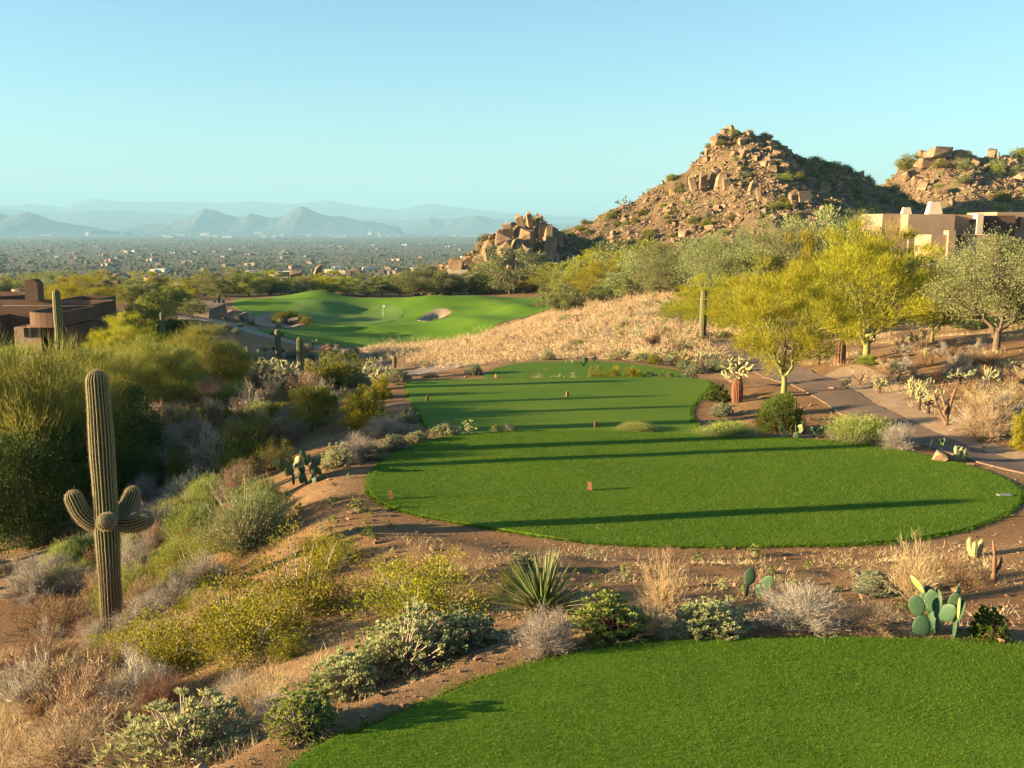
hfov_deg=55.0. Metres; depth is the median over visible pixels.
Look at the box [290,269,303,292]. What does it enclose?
villa
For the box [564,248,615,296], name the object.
desert tree
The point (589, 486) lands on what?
tee marker
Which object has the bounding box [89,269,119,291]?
desert tree
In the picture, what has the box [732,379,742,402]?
barrel cactus
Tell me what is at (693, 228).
boulder
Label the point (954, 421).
dry bush
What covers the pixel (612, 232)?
boulder
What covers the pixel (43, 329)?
window
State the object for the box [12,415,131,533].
desert shrub
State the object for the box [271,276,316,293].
desert tree
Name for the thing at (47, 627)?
dry bush
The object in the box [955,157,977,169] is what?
hill shrub
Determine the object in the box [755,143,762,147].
boulder
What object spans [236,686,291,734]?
dry bush
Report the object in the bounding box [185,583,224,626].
dry bush
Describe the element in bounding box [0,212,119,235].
mountains
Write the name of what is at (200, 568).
dry bush
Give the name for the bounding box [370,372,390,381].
cholla cactus
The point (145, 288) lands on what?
desert tree
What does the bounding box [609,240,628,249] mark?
hill shrub
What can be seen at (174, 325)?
desert shrub
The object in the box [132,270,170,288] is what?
desert tree
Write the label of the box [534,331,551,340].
bursage bush
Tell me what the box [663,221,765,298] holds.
mesquite tree
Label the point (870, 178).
hill shrub
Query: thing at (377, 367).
cholla cactus
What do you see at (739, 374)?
cholla cactus
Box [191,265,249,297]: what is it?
desert tree
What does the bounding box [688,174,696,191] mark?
cliff block
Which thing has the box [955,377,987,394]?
dry bush
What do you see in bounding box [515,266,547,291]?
desert tree
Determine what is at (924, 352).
cholla cactus
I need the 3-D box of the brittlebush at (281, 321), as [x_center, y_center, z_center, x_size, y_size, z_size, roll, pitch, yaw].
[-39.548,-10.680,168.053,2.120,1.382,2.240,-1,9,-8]
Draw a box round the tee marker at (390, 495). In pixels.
[388,491,392,499]
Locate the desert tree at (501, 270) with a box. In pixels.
[466,260,508,288]
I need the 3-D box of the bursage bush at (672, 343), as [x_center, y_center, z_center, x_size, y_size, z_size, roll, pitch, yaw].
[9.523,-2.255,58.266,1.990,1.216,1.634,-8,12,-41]
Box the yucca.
[486,543,597,620]
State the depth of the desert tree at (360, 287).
227.13 m
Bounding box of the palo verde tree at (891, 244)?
[832,230,903,297]
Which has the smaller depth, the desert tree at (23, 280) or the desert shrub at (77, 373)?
the desert shrub at (77, 373)
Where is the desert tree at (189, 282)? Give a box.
[180,277,224,295]
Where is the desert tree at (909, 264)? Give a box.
[886,246,932,291]
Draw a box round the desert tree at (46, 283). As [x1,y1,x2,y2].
[23,279,71,299]
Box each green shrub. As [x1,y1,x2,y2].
[24,526,58,544]
[35,560,86,594]
[39,538,93,570]
[53,514,71,534]
[59,532,95,556]
[64,554,96,581]
[82,572,127,615]
[86,489,122,504]
[91,554,161,615]
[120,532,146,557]
[145,562,196,593]
[147,533,194,573]
[148,490,207,521]
[150,441,176,457]
[156,498,218,542]
[158,498,214,540]
[179,475,218,500]
[180,532,222,562]
[185,470,226,507]
[204,440,234,468]
[213,446,260,473]
[221,376,255,402]
[228,435,261,461]
[231,471,289,505]
[238,485,283,514]
[244,397,271,416]
[269,386,289,401]
[280,416,310,435]
[282,402,330,426]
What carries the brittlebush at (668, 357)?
on the ground at (476, 539)
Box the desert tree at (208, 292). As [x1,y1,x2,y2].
[197,283,231,296]
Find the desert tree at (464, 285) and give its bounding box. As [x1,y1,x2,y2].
[422,271,476,292]
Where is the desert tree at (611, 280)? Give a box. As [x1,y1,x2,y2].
[602,250,656,297]
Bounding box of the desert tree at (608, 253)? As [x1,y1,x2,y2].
[584,238,642,281]
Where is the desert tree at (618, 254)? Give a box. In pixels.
[585,250,627,272]
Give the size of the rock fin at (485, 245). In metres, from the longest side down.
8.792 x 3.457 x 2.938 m
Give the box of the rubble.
[409,127,1023,296]
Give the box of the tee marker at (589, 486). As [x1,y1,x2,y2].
[587,482,591,489]
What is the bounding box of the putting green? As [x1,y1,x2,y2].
[288,299,404,324]
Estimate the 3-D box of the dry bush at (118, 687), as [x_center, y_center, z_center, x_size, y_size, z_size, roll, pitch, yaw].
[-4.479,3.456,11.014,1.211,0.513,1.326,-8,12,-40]
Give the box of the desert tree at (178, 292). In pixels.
[158,284,192,303]
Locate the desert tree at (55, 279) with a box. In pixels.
[47,276,67,291]
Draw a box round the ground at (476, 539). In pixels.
[0,133,1023,767]
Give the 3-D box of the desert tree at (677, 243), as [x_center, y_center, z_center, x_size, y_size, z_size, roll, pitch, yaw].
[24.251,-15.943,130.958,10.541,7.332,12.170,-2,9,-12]
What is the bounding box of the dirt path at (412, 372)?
[179,316,474,374]
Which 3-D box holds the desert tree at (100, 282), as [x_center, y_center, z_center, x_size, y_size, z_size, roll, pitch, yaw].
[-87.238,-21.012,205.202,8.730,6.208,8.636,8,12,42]
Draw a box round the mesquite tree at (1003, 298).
[909,221,1023,351]
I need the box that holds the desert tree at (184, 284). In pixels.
[181,282,200,301]
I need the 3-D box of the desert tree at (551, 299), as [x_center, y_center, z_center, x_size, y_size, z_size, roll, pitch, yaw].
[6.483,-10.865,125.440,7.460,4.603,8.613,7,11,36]
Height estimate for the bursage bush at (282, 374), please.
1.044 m
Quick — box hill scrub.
[442,129,1023,295]
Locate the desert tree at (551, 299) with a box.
[532,282,587,313]
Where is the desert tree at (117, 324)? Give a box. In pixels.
[79,309,175,360]
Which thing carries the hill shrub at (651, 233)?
on the ground at (476, 539)
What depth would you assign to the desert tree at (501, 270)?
232.60 m
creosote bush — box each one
[81,625,127,655]
[84,623,150,659]
[86,601,237,684]
[111,611,147,633]
[123,579,155,608]
[139,531,243,596]
[148,539,168,576]
[154,569,335,690]
[156,532,184,558]
[169,589,202,615]
[178,576,218,593]
[182,580,226,610]
[199,393,291,466]
[214,513,389,626]
[244,436,295,474]
[244,587,268,605]
[266,628,318,662]
[267,611,308,633]
[275,574,348,617]
[288,543,347,579]
[290,533,330,557]
[312,531,362,564]
[332,542,504,627]
[485,563,523,602]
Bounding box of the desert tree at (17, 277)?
[4,273,39,283]
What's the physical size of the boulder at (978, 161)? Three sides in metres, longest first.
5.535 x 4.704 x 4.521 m
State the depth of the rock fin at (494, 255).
250.11 m
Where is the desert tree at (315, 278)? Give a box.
[296,274,321,290]
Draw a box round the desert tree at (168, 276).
[166,275,186,282]
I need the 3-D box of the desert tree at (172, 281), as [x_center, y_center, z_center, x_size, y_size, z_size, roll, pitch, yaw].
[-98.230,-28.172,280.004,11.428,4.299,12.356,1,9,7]
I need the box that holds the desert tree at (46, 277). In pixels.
[13,271,57,289]
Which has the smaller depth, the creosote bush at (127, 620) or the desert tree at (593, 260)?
the creosote bush at (127, 620)
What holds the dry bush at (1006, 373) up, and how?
on the ground at (476, 539)
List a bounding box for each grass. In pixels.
[0,535,1023,767]
[0,567,318,767]
[39,359,407,545]
[230,657,306,718]
[357,288,744,369]
[629,540,700,612]
[778,316,1023,433]
[880,528,955,601]
[945,383,1009,413]
[983,378,1023,403]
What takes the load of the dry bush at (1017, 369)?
on the ground at (476, 539)
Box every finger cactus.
[953,445,968,460]
[966,537,985,557]
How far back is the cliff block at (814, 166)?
314.06 m
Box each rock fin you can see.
[447,256,464,269]
[462,265,468,270]
[463,256,472,265]
[472,256,481,266]
[482,240,494,261]
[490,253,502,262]
[494,232,511,252]
[495,241,513,267]
[501,224,512,243]
[511,237,523,264]
[513,226,519,238]
[515,214,525,231]
[517,244,533,268]
[519,228,535,253]
[526,211,532,229]
[535,212,542,234]
[539,219,545,240]
[543,235,558,259]
[544,224,552,240]
[553,227,557,238]
[557,231,562,245]
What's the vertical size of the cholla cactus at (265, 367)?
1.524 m
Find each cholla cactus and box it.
[242,346,258,355]
[251,352,265,358]
[251,361,272,378]
[259,357,280,374]
[260,373,278,380]
[267,375,292,388]
[268,363,281,374]
[277,359,300,377]
[304,358,316,369]
[347,347,356,357]
[362,362,389,385]
[364,363,376,374]
[366,357,382,364]
[368,364,382,370]
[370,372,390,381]
[587,327,600,336]
[632,325,643,337]
[652,346,667,359]
[654,316,668,324]
[683,327,697,336]
[696,350,712,365]
[721,355,753,380]
[812,350,830,363]
[841,376,851,388]
[873,378,888,392]
[889,359,906,381]
[904,380,916,392]
[907,329,926,347]
[907,376,934,409]
[914,386,944,413]
[921,347,930,358]
[943,368,976,384]
[968,363,980,371]
[982,365,1001,383]
[1008,359,1023,367]
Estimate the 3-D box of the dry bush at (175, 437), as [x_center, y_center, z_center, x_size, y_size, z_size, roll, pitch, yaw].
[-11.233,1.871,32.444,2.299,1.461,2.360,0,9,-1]
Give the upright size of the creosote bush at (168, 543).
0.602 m
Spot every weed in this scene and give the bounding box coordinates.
[294,503,303,510]
[316,521,328,532]
[327,496,338,505]
[346,498,364,512]
[359,525,375,537]
[374,554,383,561]
[462,419,477,433]
[585,547,594,558]
[593,579,603,588]
[616,562,631,581]
[691,549,705,560]
[718,577,729,590]
[738,584,745,593]
[747,544,761,556]
[767,565,775,573]
[787,576,800,585]
[804,560,814,568]
[898,602,906,609]
[977,435,988,442]
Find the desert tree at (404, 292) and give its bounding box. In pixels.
[386,274,418,295]
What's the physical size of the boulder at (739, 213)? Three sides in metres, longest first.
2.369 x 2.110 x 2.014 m
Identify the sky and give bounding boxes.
[0,0,1023,216]
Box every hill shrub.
[468,285,479,292]
[473,286,491,294]
[477,233,489,241]
[480,284,502,291]
[515,283,537,292]
[535,241,542,251]
[575,225,584,229]
[583,228,593,233]
[590,241,603,248]
[591,244,607,251]
[594,234,609,245]
[605,209,617,218]
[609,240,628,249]
[612,218,620,224]
[622,219,631,225]
[629,217,639,222]
[629,238,640,245]
[636,208,648,214]
[645,229,658,236]
[664,209,676,214]
[665,172,677,180]
[668,232,676,237]
[677,182,684,188]
[686,214,702,223]
[700,216,714,225]
[714,138,727,145]
[715,229,729,234]
[724,212,736,220]
[726,129,738,134]
[741,171,751,176]
[766,201,781,209]
[778,171,792,180]
[778,196,787,201]
[780,200,794,208]
[793,210,800,215]
[794,171,807,181]
[796,157,807,164]
[798,163,810,172]
[808,155,822,161]
[817,174,830,183]
[821,198,830,203]
[821,205,837,212]
[827,178,838,185]
[829,161,842,168]
[840,207,854,217]
[841,163,851,169]
[850,200,865,206]
[852,187,863,193]
[855,208,867,213]
[856,194,866,199]
[865,174,875,182]
[868,203,879,209]
[869,208,880,213]
[872,191,882,196]
[877,196,889,202]
[889,183,902,190]
[889,196,904,204]
[894,152,915,166]
[897,157,915,169]
[898,203,907,209]
[899,191,909,198]
[908,198,916,203]
[930,157,953,167]
[932,183,944,188]
[946,207,973,214]
[953,171,974,182]
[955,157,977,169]
[985,157,1004,169]
[987,164,1007,174]
[989,188,1014,200]
[991,201,1011,211]
[1006,164,1021,175]
[1008,147,1023,156]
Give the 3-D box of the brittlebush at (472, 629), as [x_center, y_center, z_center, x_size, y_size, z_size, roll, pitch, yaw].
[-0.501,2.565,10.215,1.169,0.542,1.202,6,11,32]
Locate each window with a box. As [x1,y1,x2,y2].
[24,328,27,336]
[30,328,36,336]
[41,328,45,336]
[957,234,963,244]
[984,218,990,228]
[1016,217,1020,226]
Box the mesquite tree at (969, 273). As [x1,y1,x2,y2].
[932,253,1012,311]
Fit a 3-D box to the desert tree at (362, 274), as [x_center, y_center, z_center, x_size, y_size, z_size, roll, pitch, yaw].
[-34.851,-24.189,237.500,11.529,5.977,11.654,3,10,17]
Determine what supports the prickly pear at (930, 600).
on the ground at (476, 539)
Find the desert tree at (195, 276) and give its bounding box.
[178,275,204,290]
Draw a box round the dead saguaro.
[833,340,845,364]
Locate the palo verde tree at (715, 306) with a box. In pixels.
[697,269,803,337]
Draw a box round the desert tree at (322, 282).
[312,269,351,293]
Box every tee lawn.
[286,637,1023,767]
[368,430,1020,547]
[406,377,708,434]
[483,361,684,377]
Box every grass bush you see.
[610,419,656,431]
[688,418,766,438]
[817,407,901,445]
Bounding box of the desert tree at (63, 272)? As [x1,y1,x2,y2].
[53,269,80,287]
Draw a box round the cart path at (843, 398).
[709,338,1023,473]
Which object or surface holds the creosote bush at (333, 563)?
on the ground at (476, 539)
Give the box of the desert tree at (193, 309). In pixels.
[174,298,210,316]
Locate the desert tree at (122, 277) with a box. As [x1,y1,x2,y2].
[114,273,140,287]
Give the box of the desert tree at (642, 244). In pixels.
[620,236,680,278]
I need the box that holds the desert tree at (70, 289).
[43,273,124,300]
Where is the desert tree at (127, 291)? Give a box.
[115,284,148,305]
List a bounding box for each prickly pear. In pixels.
[272,456,299,475]
[279,444,327,484]
[581,357,591,365]
[744,567,773,597]
[779,419,804,437]
[810,426,823,437]
[908,575,965,638]
[929,438,944,449]
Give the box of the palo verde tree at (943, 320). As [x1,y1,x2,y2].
[898,264,972,341]
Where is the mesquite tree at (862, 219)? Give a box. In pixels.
[813,205,890,281]
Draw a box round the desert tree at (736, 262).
[703,242,788,294]
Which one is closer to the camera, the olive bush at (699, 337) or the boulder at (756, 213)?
the olive bush at (699, 337)
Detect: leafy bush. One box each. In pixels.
[358,442,389,460]
[566,589,659,648]
[703,381,731,402]
[966,604,1013,640]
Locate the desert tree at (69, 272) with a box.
[50,270,72,277]
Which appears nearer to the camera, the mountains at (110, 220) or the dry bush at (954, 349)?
the dry bush at (954, 349)
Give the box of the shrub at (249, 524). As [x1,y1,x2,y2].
[183,448,305,562]
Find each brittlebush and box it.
[69,686,277,767]
[217,323,230,330]
[231,328,241,333]
[251,682,350,748]
[275,317,285,324]
[278,372,297,383]
[284,350,296,358]
[287,359,296,365]
[291,645,396,706]
[305,343,313,350]
[306,352,315,359]
[318,442,359,470]
[332,627,384,664]
[339,370,370,387]
[354,597,459,683]
[378,433,414,451]
[385,368,414,382]
[393,408,421,423]
[404,430,431,443]
[421,373,440,377]
[423,421,462,436]
[423,603,515,660]
[463,361,484,375]
[498,423,519,430]
[508,548,535,572]
[538,347,556,360]
[601,309,613,315]
[605,353,619,360]
[611,325,620,332]
[614,349,632,360]
[617,318,630,327]
[629,351,648,361]
[642,371,657,376]
[658,370,675,376]
[663,348,682,361]
[669,595,757,642]
[674,357,691,369]
[676,339,692,351]
[678,369,698,377]
[683,319,699,328]
[686,361,698,368]
[688,364,707,373]
[703,358,718,367]
[704,360,719,370]
[707,399,736,417]
[711,353,725,359]
[713,331,728,337]
[713,359,731,370]
[715,364,727,371]
[847,568,898,597]
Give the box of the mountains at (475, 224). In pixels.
[401,215,575,232]
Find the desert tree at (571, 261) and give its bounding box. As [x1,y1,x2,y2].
[548,257,581,283]
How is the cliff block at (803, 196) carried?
on the ground at (476, 539)
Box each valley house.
[101,263,114,265]
[105,258,116,261]
[113,273,134,277]
[150,268,170,271]
[193,261,207,263]
[201,268,216,271]
[222,264,234,266]
[244,263,259,264]
[288,264,302,268]
[331,266,343,268]
[345,269,364,273]
[362,267,377,269]
[378,270,396,272]
[384,266,395,269]
[387,270,399,273]
[391,258,403,260]
[395,268,410,270]
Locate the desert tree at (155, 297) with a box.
[135,289,182,313]
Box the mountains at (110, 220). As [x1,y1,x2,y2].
[0,209,581,230]
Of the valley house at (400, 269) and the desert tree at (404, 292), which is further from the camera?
the valley house at (400, 269)
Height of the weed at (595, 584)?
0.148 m
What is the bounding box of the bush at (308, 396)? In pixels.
[284,384,340,431]
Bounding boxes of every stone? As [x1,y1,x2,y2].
[932,450,949,460]
[948,454,956,460]
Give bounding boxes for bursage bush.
[121,457,163,484]
[142,399,166,426]
[149,398,179,407]
[149,454,179,481]
[151,422,199,451]
[155,401,197,431]
[169,396,199,411]
[171,422,196,444]
[171,443,204,474]
[180,418,228,478]
[183,422,204,439]
[186,394,200,403]
[186,435,226,473]
[187,402,224,432]
[189,418,225,446]
[189,422,238,449]
[192,395,228,417]
[193,430,259,458]
[193,432,218,461]
[196,397,217,406]
[212,415,250,429]
[220,386,251,410]
[220,417,260,434]
[221,427,267,457]
[224,391,253,413]
[225,379,274,413]
[227,404,262,423]
[239,403,273,425]
[245,371,276,391]
[251,379,291,408]
[254,420,303,449]
[261,419,300,449]
[261,427,284,447]
[270,415,314,442]
[272,416,293,428]
[273,366,296,377]
[274,404,305,423]
[276,401,317,429]
[280,372,313,397]
[280,379,298,398]
[283,411,327,431]
[287,371,323,399]
[304,345,316,353]
[312,347,327,359]
[312,385,347,417]
[317,378,350,395]
[319,379,343,402]
[321,344,332,351]
[330,344,341,350]
[370,358,388,371]
[476,346,487,354]
[487,328,499,337]
[487,343,506,354]
[501,330,515,339]
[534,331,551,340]
[559,340,581,351]
[573,327,590,337]
[600,326,620,341]
[634,303,650,315]
[640,331,662,347]
[643,331,663,346]
[651,340,668,354]
[658,339,682,350]
[665,341,689,355]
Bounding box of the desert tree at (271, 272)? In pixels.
[250,269,293,294]
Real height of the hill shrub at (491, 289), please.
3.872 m
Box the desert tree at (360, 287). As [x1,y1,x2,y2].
[343,280,386,296]
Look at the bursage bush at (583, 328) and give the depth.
78.93 m
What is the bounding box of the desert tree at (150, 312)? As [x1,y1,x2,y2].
[119,293,181,336]
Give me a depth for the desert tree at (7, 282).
211.30 m
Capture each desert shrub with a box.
[0,324,26,390]
[0,324,153,535]
[0,331,86,387]
[0,416,92,560]
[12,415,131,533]
[40,333,168,436]
[53,362,85,384]
[62,345,118,368]
[80,330,208,407]
[82,437,172,495]
[84,373,169,455]
[87,343,171,409]
[123,328,175,359]
[137,315,214,349]
[142,336,215,395]
[156,319,260,386]
[219,340,255,383]
[654,298,707,321]
[800,280,894,327]
[853,353,880,365]
[928,316,1023,329]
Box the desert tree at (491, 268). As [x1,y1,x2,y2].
[469,243,551,293]
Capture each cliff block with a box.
[669,187,675,195]
[685,175,688,189]
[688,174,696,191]
[698,171,707,188]
[708,171,717,187]
[714,172,727,187]
[722,177,729,190]
[747,180,757,192]
[756,187,762,199]
[767,165,777,172]
[787,189,798,202]
[798,191,810,202]
[806,160,820,171]
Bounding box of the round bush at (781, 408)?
[751,390,809,433]
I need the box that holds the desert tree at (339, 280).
[322,276,368,294]
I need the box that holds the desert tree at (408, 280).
[390,264,461,295]
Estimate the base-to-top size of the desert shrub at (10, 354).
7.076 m
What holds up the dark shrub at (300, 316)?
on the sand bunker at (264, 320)
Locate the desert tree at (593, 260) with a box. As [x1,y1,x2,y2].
[573,255,616,278]
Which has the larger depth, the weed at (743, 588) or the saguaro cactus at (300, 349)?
the saguaro cactus at (300, 349)
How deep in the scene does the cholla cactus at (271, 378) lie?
42.26 m
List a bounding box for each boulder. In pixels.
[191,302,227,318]
[223,310,234,319]
[238,312,254,321]
[288,317,299,324]
[610,230,615,235]
[678,230,688,237]
[690,225,696,231]
[702,156,709,161]
[704,148,711,154]
[710,134,721,145]
[712,168,719,173]
[713,204,719,210]
[720,128,728,133]
[734,144,742,150]
[735,216,741,223]
[736,167,745,171]
[736,211,744,216]
[737,148,748,155]
[738,137,745,145]
[738,155,747,160]
[744,146,753,153]
[745,131,752,137]
[752,155,757,160]
[752,210,761,216]
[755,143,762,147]
[761,160,768,165]
[764,135,773,139]
[764,141,774,146]
[766,146,775,151]
[771,213,779,219]
[772,149,784,158]
[781,147,791,156]
[781,163,790,169]
[790,163,797,168]
[791,200,797,206]
[797,168,805,175]
[820,181,831,189]
[821,187,830,193]
[901,170,915,181]
[911,176,920,184]
[916,181,928,190]
[917,150,926,156]
[934,185,948,197]
[954,202,966,209]
[962,151,967,157]
[967,155,976,159]
[967,169,974,177]
[970,157,982,166]
[971,180,980,185]
[988,148,996,156]
[1007,161,1016,167]
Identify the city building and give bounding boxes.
[85,231,92,235]
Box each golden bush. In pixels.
[333,383,394,430]
[369,370,392,399]
[602,362,621,376]
[624,365,643,376]
[1006,409,1023,451]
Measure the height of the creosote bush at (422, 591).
0.964 m
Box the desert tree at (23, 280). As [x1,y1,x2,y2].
[9,278,27,287]
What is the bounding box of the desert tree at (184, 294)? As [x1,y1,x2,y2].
[154,284,200,306]
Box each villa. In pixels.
[106,280,119,293]
[143,277,156,289]
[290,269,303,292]
[450,270,473,281]
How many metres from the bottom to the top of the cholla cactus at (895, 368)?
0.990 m
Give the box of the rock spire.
[312,264,321,281]
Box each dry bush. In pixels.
[0,549,75,604]
[0,553,30,576]
[0,565,43,599]
[0,587,98,648]
[0,624,98,681]
[0,645,93,719]
[0,655,46,708]
[0,703,125,767]
[2,683,47,716]
[5,524,62,551]
[5,646,81,707]
[6,634,86,683]
[8,579,39,599]
[12,577,54,609]
[17,681,137,740]
[17,691,61,724]
[23,650,118,738]
[24,555,45,571]
[28,612,65,645]
[40,550,75,567]
[46,563,83,593]
[49,593,75,610]
[49,699,85,733]
[52,563,97,593]
[55,513,82,533]
[59,669,157,725]
[63,642,148,693]
[65,611,112,639]
[74,619,112,652]
[75,578,97,617]
[78,543,96,566]
[80,565,98,591]
[84,694,113,726]
[87,617,109,631]
[89,633,119,665]
[92,647,163,724]
[100,641,155,683]
[103,620,183,663]
[104,588,174,627]
[105,650,183,700]
[109,608,154,644]
[114,693,152,723]
[120,531,159,573]
[122,572,166,614]
[122,662,198,716]
[123,495,181,540]
[127,471,162,500]
[130,673,192,718]
[133,517,166,549]
[142,398,180,426]
[148,423,193,448]
[149,563,201,610]
[151,466,205,502]
[172,412,217,436]
[176,545,235,589]
[177,437,199,450]
[180,526,198,542]
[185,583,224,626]
[188,373,232,400]
[198,685,249,727]
[207,510,231,544]
[207,664,268,706]
[210,502,243,527]
[210,670,268,716]
[211,486,228,502]
[213,459,257,500]
[217,572,257,592]
[228,456,257,480]
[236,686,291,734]
[258,444,278,462]
[261,573,289,592]
[336,428,392,464]
[357,412,413,434]
[505,599,583,662]
[624,598,687,640]
[740,576,860,642]
[832,595,918,637]
[852,350,861,357]
[857,341,873,348]
[874,358,892,368]
[874,420,917,450]
[883,366,897,378]
[890,329,914,353]
[892,352,917,369]
[905,553,1006,591]
[907,368,924,378]
[908,336,932,354]
[915,351,935,366]
[925,367,948,383]
[929,340,950,356]
[933,391,948,405]
[938,408,960,419]
[940,350,972,373]
[942,392,1019,442]
[947,353,960,363]
[948,347,959,353]
[949,396,961,407]
[949,410,969,426]
[950,351,985,370]
[951,396,978,414]
[952,346,990,365]
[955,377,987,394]
[965,338,986,350]
[972,352,1001,368]
[975,374,998,392]
[976,364,1002,382]
[987,384,999,394]
[992,364,1023,388]
[994,399,1017,418]
[996,388,1023,414]
[1006,377,1020,387]
[1008,364,1023,377]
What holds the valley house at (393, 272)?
on the ground at (476, 539)
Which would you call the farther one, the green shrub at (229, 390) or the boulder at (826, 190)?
the boulder at (826, 190)
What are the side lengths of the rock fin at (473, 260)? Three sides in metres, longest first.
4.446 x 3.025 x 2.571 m
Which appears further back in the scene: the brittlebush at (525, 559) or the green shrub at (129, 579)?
the green shrub at (129, 579)
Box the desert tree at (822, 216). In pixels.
[775,203,854,280]
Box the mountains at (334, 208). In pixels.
[0,199,596,223]
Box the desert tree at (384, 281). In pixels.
[366,275,399,295]
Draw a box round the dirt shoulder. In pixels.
[825,365,1023,461]
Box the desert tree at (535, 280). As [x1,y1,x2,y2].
[524,262,568,291]
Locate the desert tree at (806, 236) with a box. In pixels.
[764,226,838,308]
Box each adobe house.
[0,279,116,365]
[861,202,1023,266]
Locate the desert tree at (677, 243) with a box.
[654,237,724,289]
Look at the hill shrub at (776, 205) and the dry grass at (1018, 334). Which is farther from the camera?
the hill shrub at (776, 205)
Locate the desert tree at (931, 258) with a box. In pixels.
[902,241,949,273]
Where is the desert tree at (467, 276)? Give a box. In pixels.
[462,270,486,288]
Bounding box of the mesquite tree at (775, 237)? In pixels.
[726,209,829,282]
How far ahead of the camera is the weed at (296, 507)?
20.64 m
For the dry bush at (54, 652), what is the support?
on the ground at (476, 539)
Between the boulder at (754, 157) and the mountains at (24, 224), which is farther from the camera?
the mountains at (24, 224)
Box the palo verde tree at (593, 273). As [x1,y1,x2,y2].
[564,257,628,296]
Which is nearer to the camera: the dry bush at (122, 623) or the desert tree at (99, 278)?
the dry bush at (122, 623)
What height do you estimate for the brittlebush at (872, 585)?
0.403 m
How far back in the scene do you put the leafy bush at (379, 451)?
23.98 m
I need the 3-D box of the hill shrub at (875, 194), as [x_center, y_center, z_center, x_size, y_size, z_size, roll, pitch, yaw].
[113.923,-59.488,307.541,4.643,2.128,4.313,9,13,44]
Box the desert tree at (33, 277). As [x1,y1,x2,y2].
[22,275,43,279]
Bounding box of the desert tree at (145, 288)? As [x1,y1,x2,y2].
[115,279,161,303]
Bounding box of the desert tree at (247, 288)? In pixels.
[218,270,275,296]
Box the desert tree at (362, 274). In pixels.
[350,272,386,294]
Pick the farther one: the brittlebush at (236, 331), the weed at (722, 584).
the brittlebush at (236, 331)
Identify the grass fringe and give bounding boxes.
[402,377,713,433]
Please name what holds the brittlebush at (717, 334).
on the ground at (476, 539)
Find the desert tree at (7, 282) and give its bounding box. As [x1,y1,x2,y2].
[0,272,22,290]
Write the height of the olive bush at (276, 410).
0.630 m
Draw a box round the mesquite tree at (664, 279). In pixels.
[628,252,727,292]
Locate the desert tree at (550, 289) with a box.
[540,280,561,297]
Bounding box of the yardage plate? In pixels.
[996,493,1012,495]
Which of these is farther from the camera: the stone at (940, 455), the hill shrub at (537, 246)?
the hill shrub at (537, 246)
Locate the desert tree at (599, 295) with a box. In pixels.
[587,278,620,302]
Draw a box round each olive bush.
[162,403,195,426]
[162,445,203,482]
[174,416,194,428]
[190,405,207,417]
[209,392,227,406]
[214,407,234,423]
[221,457,250,475]
[223,396,252,414]
[226,436,261,461]
[247,390,266,401]
[262,412,277,423]
[267,400,287,415]
[296,364,322,379]
[300,348,371,387]
[575,340,583,347]
[587,362,605,377]
[643,353,662,364]
[661,326,673,338]
[669,350,689,365]
[691,335,708,342]
[721,331,727,337]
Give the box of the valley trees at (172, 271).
[0,238,478,292]
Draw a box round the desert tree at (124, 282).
[118,276,150,293]
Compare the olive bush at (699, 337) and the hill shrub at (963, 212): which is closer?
the olive bush at (699, 337)
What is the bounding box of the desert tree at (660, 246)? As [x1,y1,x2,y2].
[632,239,686,295]
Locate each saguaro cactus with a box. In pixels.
[52,290,64,357]
[64,367,155,629]
[160,312,164,337]
[274,329,281,361]
[296,337,303,371]
[392,356,395,368]
[699,290,706,337]
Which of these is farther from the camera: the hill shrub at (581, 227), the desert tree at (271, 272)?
the hill shrub at (581, 227)
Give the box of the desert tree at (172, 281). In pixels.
[160,278,185,286]
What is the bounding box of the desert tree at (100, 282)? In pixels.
[74,270,116,295]
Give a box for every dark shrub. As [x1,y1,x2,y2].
[268,312,287,322]
[286,310,296,318]
[297,314,308,321]
[298,316,313,323]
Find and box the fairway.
[232,290,566,346]
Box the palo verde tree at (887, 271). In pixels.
[780,214,974,357]
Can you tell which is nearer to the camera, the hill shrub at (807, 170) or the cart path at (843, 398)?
the cart path at (843, 398)
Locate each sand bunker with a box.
[254,313,304,328]
[418,309,451,320]
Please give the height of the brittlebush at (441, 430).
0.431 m
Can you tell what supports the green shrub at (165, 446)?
on the ground at (476, 539)
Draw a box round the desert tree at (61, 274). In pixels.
[43,269,65,282]
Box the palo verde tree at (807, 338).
[712,251,869,392]
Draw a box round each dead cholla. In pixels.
[852,374,864,384]
[930,387,956,425]
[989,540,1002,583]
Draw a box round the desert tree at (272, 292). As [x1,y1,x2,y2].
[252,279,282,295]
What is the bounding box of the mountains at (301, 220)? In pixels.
[93,206,403,234]
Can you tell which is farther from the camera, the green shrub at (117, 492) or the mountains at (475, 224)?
the mountains at (475, 224)
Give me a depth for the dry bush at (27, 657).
13.29 m
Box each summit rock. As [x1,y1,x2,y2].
[913,158,934,168]
[923,146,952,159]
[951,149,962,158]
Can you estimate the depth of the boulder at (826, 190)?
293.90 m
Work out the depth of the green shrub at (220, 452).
28.97 m
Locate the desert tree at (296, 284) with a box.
[289,275,311,292]
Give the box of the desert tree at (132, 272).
[124,271,142,278]
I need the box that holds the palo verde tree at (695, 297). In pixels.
[665,272,756,330]
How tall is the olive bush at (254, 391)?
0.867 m
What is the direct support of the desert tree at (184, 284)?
on the ground at (476, 539)
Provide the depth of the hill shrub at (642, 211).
307.73 m
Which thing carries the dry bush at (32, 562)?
on the ground at (476, 539)
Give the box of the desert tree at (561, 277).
[547,258,599,307]

